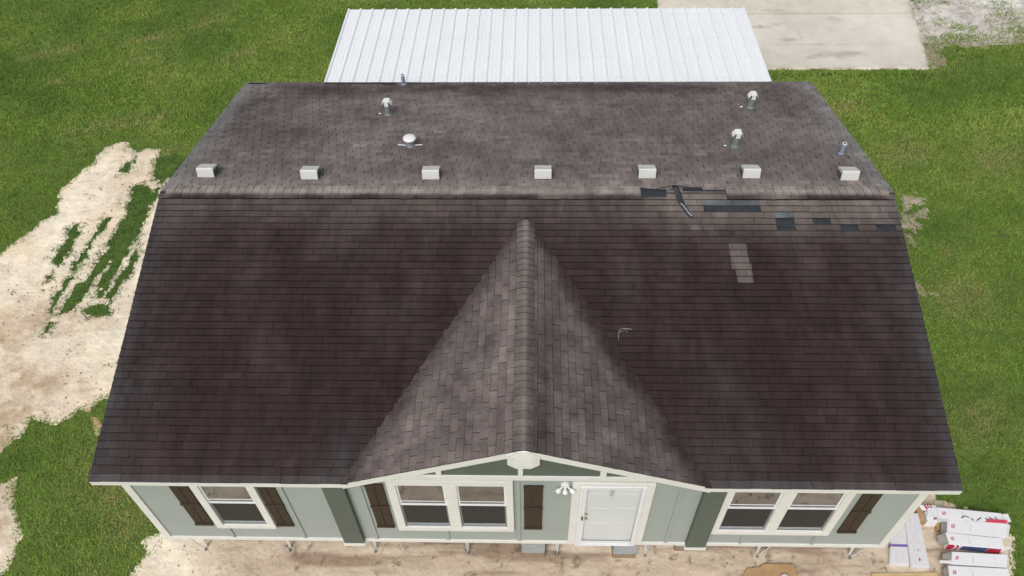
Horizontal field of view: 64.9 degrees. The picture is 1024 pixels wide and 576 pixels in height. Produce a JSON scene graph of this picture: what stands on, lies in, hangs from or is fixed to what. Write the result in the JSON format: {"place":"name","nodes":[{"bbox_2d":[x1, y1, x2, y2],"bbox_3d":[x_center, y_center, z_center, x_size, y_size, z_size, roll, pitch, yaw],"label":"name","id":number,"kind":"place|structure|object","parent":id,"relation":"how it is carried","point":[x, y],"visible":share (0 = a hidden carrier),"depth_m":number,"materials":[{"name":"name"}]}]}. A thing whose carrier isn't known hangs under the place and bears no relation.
{"place":"outdoors","nodes":[
{"label":"outdoors","id":0,"kind":"place"},
{"bbox_2d":[1,172,886,574],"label":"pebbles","id":1,"kind":"object","parent":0,"point":[445,544],"visible":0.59,"depth_m":14.66,"materials":[{"name":"beige stone"}]},
{"bbox_2d":[0,0,1023,575],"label":"ground","id":2,"kind":"structure","parent":0,"point":[902,164],"depth_m":21.16,"materials":[{"name":"plant"}]},
{"bbox_2d":[0,142,1015,575],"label":"sand","id":3,"kind":"structure","parent":2,"relation":"on","point":[34,372],"depth_m":16.44,"materials":[{"name":"beige sand"}]},
{"bbox_2d":[87,73,963,559],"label":"manufactured house","id":4,"kind":"structure","parent":3,"relation":"on","point":[373,313],"depth_m":13.31,"materials":[{"name":"green"}]},
{"bbox_2d":[189,486,276,528],"bbox_3d":[-4.493,3.492,12.982,1.015,1.730,0.051,0,49,1],"label":"window","id":5,"kind":"structure","parent":4,"relation":"in","point":[227,507],"depth_m":13.06,"materials":[{"name":"white plastic"}]},
{"bbox_2d":[385,479,513,531],"bbox_3d":[-0.946,3.489,12.871,1.942,1.790,0.051,0,49,1],"label":"window","id":6,"kind":"structure","parent":4,"relation":"in","point":[417,504],"depth_m":12.82,"materials":[{"name":"white plastic"}]},
{"bbox_2d":[574,487,647,545],"bbox_3d":[1.567,3.717,13.028,1.020,2.144,0.092,0,49,1],"label":"storm door","id":7,"kind":"structure","parent":4,"relation":"in","point":[583,491],"depth_m":13.01,"materials":[{"name":"white plastic"}]},
{"bbox_2d":[581,490,641,540],"bbox_3d":[1.587,3.698,13.043,0.900,2.137,0.042,0,49,1],"label":"door","id":8,"kind":"structure","parent":4,"relation":"in","point":[607,517],"depth_m":13.01,"materials":[{"name":"white paint"}]},
{"bbox_2d":[711,492,855,535],"bbox_3d":[4.260,3.534,12.764,1.965,1.730,0.051,0,49,1],"label":"window","id":9,"kind":"structure","parent":4,"relation":"in","point":[741,513],"depth_m":12.84,"materials":[{"name":"white plastic"}]},
{"bbox_2d":[522,543,544,557],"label":"block pier","id":10,"kind":"structure","parent":3,"relation":"on","point":[533,550],"depth_m":14.25,"materials":[{"name":"concrete"}]},
{"bbox_2d":[611,545,637,557],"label":"block pier","id":11,"kind":"structure","parent":3,"relation":"on","point":[623,551],"depth_m":14.23,"materials":[{"name":"concrete"}]},
{"bbox_2d":[674,545,696,550],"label":"block pier","id":12,"kind":"structure","parent":3,"relation":"on","point":[678,547],"depth_m":14.46,"materials":[{"name":"concrete"}]},
{"bbox_2d":[743,564,797,575],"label":"cardboard sheet","id":13,"kind":"object","parent":3,"relation":"on","point":[773,569],"visible":1,"depth_m":14.20,"materials":[{"name":"brown cardboard"}]},
{"bbox_2d":[888,524,908,566],"bbox_3d":[6.944,4.487,14.581,0.342,0.124,1.146,8,50,8],"label":"wrapped bundle","id":14,"kind":"object","parent":3,"relation":"on","point":[898,556],"visible":0.58,"depth_m":14.35,"materials":[{"name":"plastic"}]},
{"bbox_2d":[870,572,936,575],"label":"pine pallet","id":15,"kind":"object","parent":3,"relation":"on","point":[906,574],"visible":1,"depth_m":14.13,"materials":[{"name":"brown wood"}]},
{"bbox_2d":[905,513,929,569],"bbox_3d":[7.248,4.554,14.525,0.328,0.114,1.040,5,50,5],"label":"wrapped bundle","id":16,"kind":"object","parent":3,"relation":"on","point":[917,554],"visible":0.81,"depth_m":14.42,"materials":[{"name":"plastic"}]},
{"bbox_2d":[915,505,936,526],"bbox_3d":[7.601,4.171,14.772,0.328,0.224,0.335,6,50,7],"label":"cardboard scrap","id":17,"kind":"object","parent":3,"relation":"on","point":[924,519],"visible":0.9,"depth_m":14.74,"materials":[{"name":"white cardboard"}]},
{"bbox_2d":[934,522,940,531],"bbox_3d":[7.793,4.333,14.701,0.143,0.110,0.241,4,50,5],"label":"brown cardboard","id":18,"kind":"object","parent":3,"relation":"on","point":[937,527],"visible":0.6,"depth_m":14.66,"materials":[{"name":"brown cardboard"}]},
{"bbox_2d":[927,507,1010,523],"bbox_3d":[8.268,4.200,14.656,1.436,0.277,0.279,4,50,4],"label":"carton","id":19,"kind":"object","parent":3,"relation":"on","point":[939,515],"visible":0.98,"depth_m":14.62,"materials":[{"name":"white cardboard"}]},
{"bbox_2d":[940,552,1007,567],"bbox_3d":[8.100,4.822,14.191,1.225,0.221,0.234,2,50,3],"label":"carton","id":20,"kind":"object","parent":3,"relation":"on","point":[967,559],"visible":0.92,"depth_m":14.10,"materials":[{"name":"white cardboard"}]},
{"bbox_2d":[937,532,1011,553],"bbox_3d":[8.221,4.552,14.360,1.181,0.231,0.220,4,50,5],"label":"carton","id":21,"kind":"object","parent":3,"relation":"on","point":[964,542],"visible":0.99,"depth_m":14.29,"materials":[{"name":"white cardboard"}]},
{"bbox_2d":[941,519,1009,540],"bbox_3d":[8.348,4.378,14.514,1.241,0.259,0.342,0,49,1],"label":"carton","id":22,"kind":"object","parent":3,"relation":"on","point":[994,528],"visible":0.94,"depth_m":14.46,"materials":[{"name":"white cardboard"}]},
{"bbox_2d":[943,566,1009,575],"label":"carton","id":23,"kind":"object","parent":3,"relation":"on","point":[963,571],"visible":1,"depth_m":13.95,"materials":[{"name":"white cardboard"}]},
{"bbox_2d":[324,7,770,82],"bbox_3d":[0.861,-5.156,21.102,10.527,2.962,3.782,0,49,1],"label":"carport","id":24,"kind":"object","parent":2,"relation":"on","point":[658,44],"visible":0.91,"depth_m":20.04,"materials":[{"name":"white paint"}]},
{"bbox_2d":[909,0,1023,68],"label":"gravel","id":25,"kind":"structure","parent":2,"relation":"on","point":[953,12],"depth_m":25.59,"materials":[{"name":"grey gravel"}]},
{"bbox_2d":[657,0,929,69],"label":"driveway","id":26,"kind":"structure","parent":0,"point":[836,34],"depth_m":25.23,"materials":[{"name":"concrete"}]}
]}

